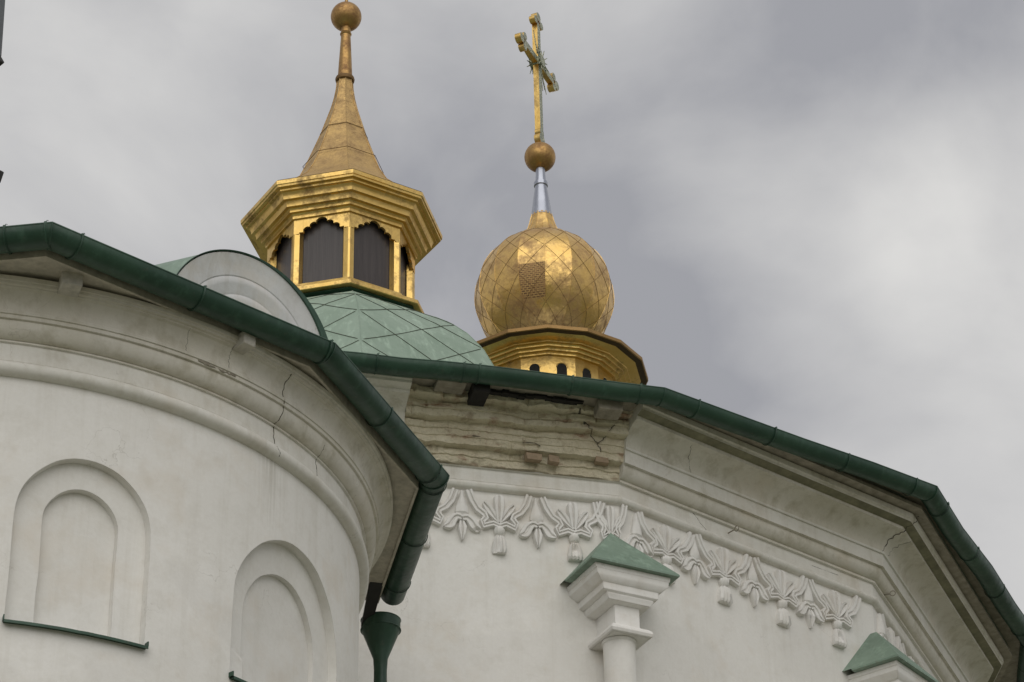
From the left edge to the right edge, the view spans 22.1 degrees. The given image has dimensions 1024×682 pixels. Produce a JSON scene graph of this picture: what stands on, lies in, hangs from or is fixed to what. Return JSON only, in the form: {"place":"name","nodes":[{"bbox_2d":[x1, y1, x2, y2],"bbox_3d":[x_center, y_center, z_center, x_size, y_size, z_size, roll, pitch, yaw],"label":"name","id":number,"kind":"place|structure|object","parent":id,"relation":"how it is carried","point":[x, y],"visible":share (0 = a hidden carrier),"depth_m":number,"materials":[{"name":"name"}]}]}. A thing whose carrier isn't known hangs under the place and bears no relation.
{"place":"outdoors","nodes":[
{"label":"outdoors","id":0,"kind":"place"},
{"bbox_2d":[0,0,4,182],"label":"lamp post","id":1,"kind":"object","parent":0,"point":[2,6],"visible":1,"depth_m":8.04,"materials":[{"name":"metal"}]},
{"bbox_2d":[0,0,1023,613],"label":"sky","id":2,"kind":"structure","parent":0,"point":[805,218],"materials":[{"name":"grey"}]},
{"label":"ground","id":3,"kind":"structure","parent":0,"visible":0},
{"bbox_2d":[0,220,449,681],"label":"round apse","id":4,"kind":"structure","parent":3,"relation":"on","point":[200,483],"depth_m":17.05,"materials":[{"name":"paint"}]},
{"bbox_2d":[156,249,327,338],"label":"curved gable","id":5,"kind":"structure","parent":4,"relation":"on","point":[255,282],"depth_m":21.08,"materials":[{"name":"grey paint"}]},
{"bbox_2d":[360,582,400,681],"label":"downpipe","id":6,"kind":"object","parent":4,"relation":"attached to","point":[380,631],"visible":1,"depth_m":20.75,"materials":[{"name":"green metal"}]},
{"bbox_2d":[307,291,1023,681],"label":"polygonal apse","id":7,"kind":"structure","parent":3,"relation":"on","point":[583,529],"depth_m":23.26,"materials":[{"name":"paint"}]},
{"bbox_2d":[241,0,441,313],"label":"lantern turret","id":8,"kind":"object","parent":7,"relation":"on","point":[341,213],"visible":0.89,"depth_m":31.52,"materials":[{"name":"gold metal"}]},
{"bbox_2d":[474,12,647,384],"bbox_3d":[0.445,-0.461,35.861,2.724,10.303,2.724,-1,-33,0],"label":"onion cupola","id":9,"kind":"object","parent":7,"relation":"on","point":[544,297],"visible":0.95,"depth_m":35.15,"materials":[{"name":"gold metal"}]}
]}

